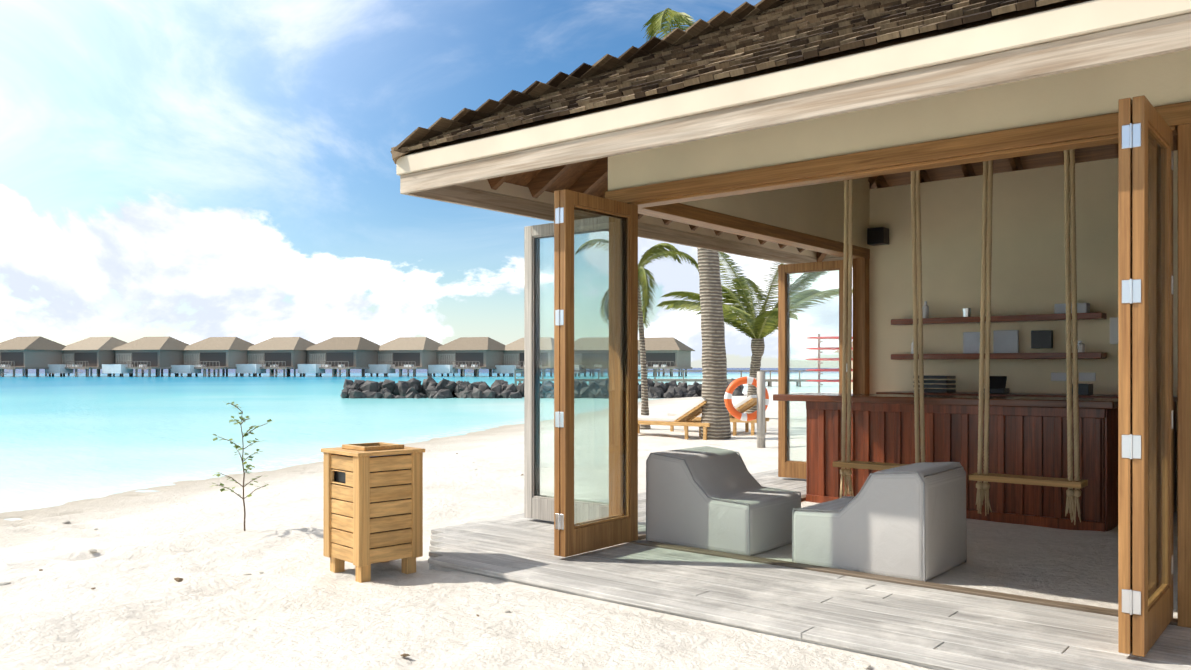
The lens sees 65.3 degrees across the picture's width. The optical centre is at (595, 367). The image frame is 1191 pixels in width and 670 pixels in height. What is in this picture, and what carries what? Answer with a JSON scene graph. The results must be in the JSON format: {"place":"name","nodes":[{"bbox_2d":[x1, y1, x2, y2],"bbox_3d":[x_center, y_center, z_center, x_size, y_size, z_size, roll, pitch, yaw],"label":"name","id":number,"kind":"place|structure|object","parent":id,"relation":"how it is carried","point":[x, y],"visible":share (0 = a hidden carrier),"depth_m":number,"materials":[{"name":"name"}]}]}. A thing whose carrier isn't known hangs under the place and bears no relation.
{"place":"outdoors","nodes":[
{"label":"outdoors","id":0,"kind":"place"},
{"bbox_2d":[0,368,852,520],"bbox_3d":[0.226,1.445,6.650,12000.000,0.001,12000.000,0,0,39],"label":"sea water","id":1,"kind":"structure","parent":0,"point":[70,438],"depth_m":24.54,"materials":[{"name":"blue liquid"}]},
{"bbox_2d":[0,336,694,376],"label":"overwater bungalows","id":2,"kind":"object","parent":1,"relation":"in","point":[109,356],"visible":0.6,"depth_m":150.58,"materials":[{"name":"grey wood"}]},
{"bbox_2d":[340,375,743,398],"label":"breakwater rocks","id":3,"kind":"object","parent":1,"relation":"in","point":[431,387],"visible":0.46,"depth_m":44.54,"materials":[{"name":"grey stone"}]},
{"bbox_2d":[514,370,777,386],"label":"distant jetty","id":4,"kind":"object","parent":1,"relation":"in","point":[769,381],"visible":0.23,"depth_m":71.72,"materials":[{"name":"brown wood"}]},
{"bbox_2d":[0,0,852,367],"label":"sky","id":5,"kind":"structure","parent":0,"point":[189,172],"materials":[{"name":"blue"}]},
{"bbox_2d":[0,392,1177,669],"bbox_3d":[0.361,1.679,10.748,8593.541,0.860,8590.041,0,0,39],"label":"sand ground","id":6,"kind":"structure","parent":0,"point":[296,604],"depth_m":5.45,"materials":[{"name":"beige sand"}]},
{"bbox_2d":[210,401,274,530],"bbox_3d":[-2.776,0.811,7.349,0.408,1.081,0.440,0,0,4],"label":"sapling plant","id":7,"kind":"object","parent":6,"relation":"on","point":[243,448],"visible":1,"depth_m":7.40,"materials":[{"name":"green plant"}]},
{"bbox_2d":[321,442,424,582],"bbox_3d":[-1.443,0.920,6.029,0.484,0.845,0.484,0,0,-44],"label":"trash bin","id":8,"kind":"object","parent":6,"relation":"on","point":[372,502],"visible":0.92,"depth_m":5.89,"materials":[{"name":"brown wood"}]},
{"bbox_2d":[0,453,870,668],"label":"beach debris","id":9,"kind":"object","parent":6,"relation":"on","point":[865,666],"visible":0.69,"depth_m":5.64,"materials":[{"name":"beige"}]},
{"bbox_2d":[482,469,805,532],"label":"deck","id":10,"kind":"structure","parent":6,"relation":"on","point":[771,479],"depth_m":8.53,"materials":[{"name":"grey wood"}]},
{"bbox_2d":[524,223,553,521],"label":"bifold doors","id":11,"kind":"structure","parent":10,"relation":"on","point":[539,372],"depth_m":7.49,"materials":[{"name":"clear glass"}]},
{"bbox_2d":[778,260,847,478],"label":"bifold doors","id":12,"kind":"structure","parent":10,"relation":"on","point":[810,323],"depth_m":10.22,"materials":[{"name":"brown glass"}]},
{"bbox_2d":[638,243,698,429],"bbox_3d":[0.938,-0.673,20.127,2.177,4.156,2.557,0,0,39],"label":"thin palm","id":13,"kind":"object","parent":6,"relation":"on","point":[655,252],"visible":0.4,"depth_m":19.95,"materials":[{"name":"green plant"}]},
{"bbox_2d":[638,398,709,439],"bbox_3d":[1.416,0.963,17.942,2.000,0.817,0.680,0,0,31],"label":"sun lounger","id":14,"kind":"object","parent":6,"relation":"on","point":[686,416],"visible":0.77,"depth_m":17.57,"materials":[{"name":"brown wood"}]},
{"bbox_2d":[643,8,730,439],"bbox_3d":[1.525,-2.632,18.085,4.002,8.103,4.319,0,0,15],"label":"tall palm","id":15,"kind":"object","parent":6,"relation":"on","point":[715,413],"depth_m":17.27,"materials":[{"name":"grey plant"}]},
{"bbox_2d":[429,539,951,669],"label":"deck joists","id":16,"kind":"object","parent":6,"relation":"on","point":[437,567],"visible":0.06,"depth_m":4.74,"materials":[{"name":"grey wood"}]},
{"bbox_2d":[667,395,768,435],"bbox_3d":[2.460,0.946,18.896,2.000,0.817,0.680,0,0,31],"label":"sun lounger","id":17,"kind":"object","parent":6,"relation":"on","point":[746,404],"visible":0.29,"depth_m":18.36,"materials":[{"name":"brown wood"}]},
{"bbox_2d":[638,495,805,539],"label":"sill","id":18,"kind":"structure","parent":6,"relation":"on","point":[641,535],"depth_m":6.92,"materials":[{"name":"wood"}]},
{"bbox_2d":[646,446,800,555],"bbox_3d":[0.937,0.945,6.790,0.880,0.661,0.760,0,0,39],"label":"lounge chair","id":19,"kind":"object","parent":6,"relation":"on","point":[713,498],"visible":0.9,"depth_m":6.57,"materials":[{"name":"grey fabric"}]},
{"bbox_2d":[724,371,768,447],"bbox_3d":[2.433,0.720,14.923,0.723,1.320,0.205,0,0,1],"label":"lifebuoy on post","id":20,"kind":"object","parent":6,"relation":"on","point":[758,382],"visible":0.96,"depth_m":14.90,"materials":[{"name":"orange plastic"}]},
{"bbox_2d":[656,252,852,413],"bbox_3d":[3.861,-0.862,23.978,5.209,4.506,5.654,0,0,39],"label":"young palm","id":21,"kind":"object","parent":6,"relation":"on","point":[756,328],"visible":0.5,"depth_m":23.55,"materials":[{"name":"green plant"}]},
{"bbox_2d":[428,521,1190,669],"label":"deck","id":22,"kind":"structure","parent":6,"relation":"on","point":[945,629],"depth_m":4.87,"materials":[{"name":"grey wood"}]},
{"bbox_2d":[554,189,637,556],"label":"bifold doors","id":23,"kind":"structure","parent":22,"relation":"on","point":[595,372],"depth_m":6.24,"materials":[{"name":"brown glass"}]},
{"bbox_2d":[1118,95,1173,656],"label":"bifold doors","id":24,"kind":"structure","parent":22,"relation":"on","point":[1145,372],"depth_m":3.98,"materials":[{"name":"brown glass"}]},
{"bbox_2d":[851,341,852,389],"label":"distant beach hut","id":25,"kind":"object","parent":6,"relation":"on","point":[852,368],"visible":0.04,"depth_m":61.16,"materials":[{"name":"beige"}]},
{"bbox_2d":[792,462,966,581],"bbox_3d":[1.842,0.945,6.032,0.880,0.661,0.760,0,0,39],"label":"lounge chair","id":26,"kind":"object","parent":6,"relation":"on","point":[907,521],"visible":0.92,"depth_m":5.68,"materials":[{"name":"grey fabric"}]},
{"bbox_2d":[608,49,1190,510],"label":"plaster walls","id":27,"kind":"structure","parent":6,"relation":"on","point":[1028,243],"depth_m":8.71,"materials":[{"name":"beige paint"}]},
{"bbox_2d":[391,0,1064,163],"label":"roof shingles","id":28,"kind":"object","parent":27,"relation":"on","point":[745,38],"visible":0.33,"depth_m":5.74,"materials":[{"name":"brown wood"}]},
{"bbox_2d":[487,157,804,252],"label":"rafters","id":29,"kind":"object","parent":28,"relation":"attached to","point":[543,180],"visible":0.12,"depth_m":7.60,"materials":[{"name":"brown wood"}]},
{"bbox_2d":[396,0,1190,257],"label":"fascia","id":30,"kind":"structure","parent":28,"relation":"attached to","point":[1080,19],"depth_m":4.62,"materials":[{"name":"paint"}]},
{"bbox_2d":[405,185,816,263],"bbox_3d":[4.010,-1.301,6.417,8.580,0.132,6.498,0,0,39],"label":"lower fascia","id":31,"kind":"object","parent":30,"relation":"attached to","point":[460,195],"visible":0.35,"depth_m":7.81,"materials":[{"name":"beige wood"}]},
{"bbox_2d":[400,13,1190,266],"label":"fascia board","id":32,"kind":"object","parent":31,"relation":"attached to","point":[1143,40],"visible":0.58,"depth_m":4.45,"materials":[{"name":"beige wood"}]},
{"bbox_2d":[638,203,869,258],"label":"header beam","id":33,"kind":"structure","parent":27,"relation":"attached to","point":[693,215],"depth_m":8.04,"materials":[{"name":"brown wood"}]},
{"bbox_2d":[407,0,1175,196],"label":"roof deck","id":34,"kind":"structure","parent":27,"relation":"on","point":[568,178],"depth_m":7.38,"materials":[{"name":"brown wood"}]},
{"bbox_2d":[605,101,1190,207],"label":"lintel","id":35,"kind":"structure","parent":27,"relation":"attached to","point":[1091,131],"depth_m":5.34,"materials":[{"name":"brown wood"}]},
{"bbox_2d":[891,312,1106,359],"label":"wall shelves","id":36,"kind":"object","parent":27,"relation":"attached to","point":[1040,317],"depth_m":8.89,"materials":[{"name":"brown wood"}]},
{"bbox_2d":[867,227,1177,511],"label":"bar accessories","id":37,"kind":"object","parent":36,"relation":"on","point":[1005,341],"visible":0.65,"depth_m":8.85,"materials":[{"name":"grey"}]},
{"bbox_2d":[874,135,1177,187],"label":"rafters","id":38,"kind":"object","parent":27,"relation":"on","point":[967,170],"visible":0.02,"depth_m":9.39,"materials":[{"name":"brown wood"}]},
{"bbox_2d":[817,176,877,261],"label":"hip rafters","id":39,"kind":"object","parent":38,"relation":"on","point":[822,256],"visible":0.06,"depth_m":11.43,"materials":[{"name":"brown wood"}]},
{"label":"tie beams","id":40,"kind":"object","parent":27,"relation":"attached to","visible":0},
{"bbox_2d":[833,170,924,497],"bbox_3d":[2.200,-0.337,7.123,0.726,2.745,0.200,0,0,39],"label":"swing","id":41,"kind":"object","parent":40,"relation":"attached to","point":[848,464],"visible":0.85,"depth_m":7.16,"materials":[{"name":"brown fabric"}]},
{"bbox_2d":[969,149,1087,524],"bbox_3d":[2.983,-0.329,6.427,0.720,2.763,0.200,0,0,39],"label":"swing","id":42,"kind":"object","parent":40,"relation":"hanging from","point":[1070,483],"visible":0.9,"depth_m":6.27,"materials":[{"name":"brown fabric"}]},
{"bbox_2d":[627,540,1177,625],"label":"sill","id":43,"kind":"structure","parent":6,"relation":"on","point":[1037,601],"depth_m":5.39,"materials":[{"name":"brown wood"}]},
{"bbox_2d":[806,401,1117,531],"bbox_3d":[3.148,0.810,8.201,2.540,0.990,0.610,0,0,39],"label":"bar counter","id":44,"kind":"object","parent":6,"relation":"on","point":[1028,441],"visible":0.6,"depth_m":7.68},
{"bbox_2d":[773,393,1117,408],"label":"bar countertop","id":45,"kind":"structure","parent":44,"relation":"on","point":[1087,403],"depth_m":7.93,"materials":[{"name":"brown wood"}]},
{"bbox_2d":[853,123,1190,627],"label":"door post","id":46,"kind":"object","parent":6,"relation":"on","point":[860,325],"depth_m":4.46,"materials":[{"name":"brown wood"}]}
]}

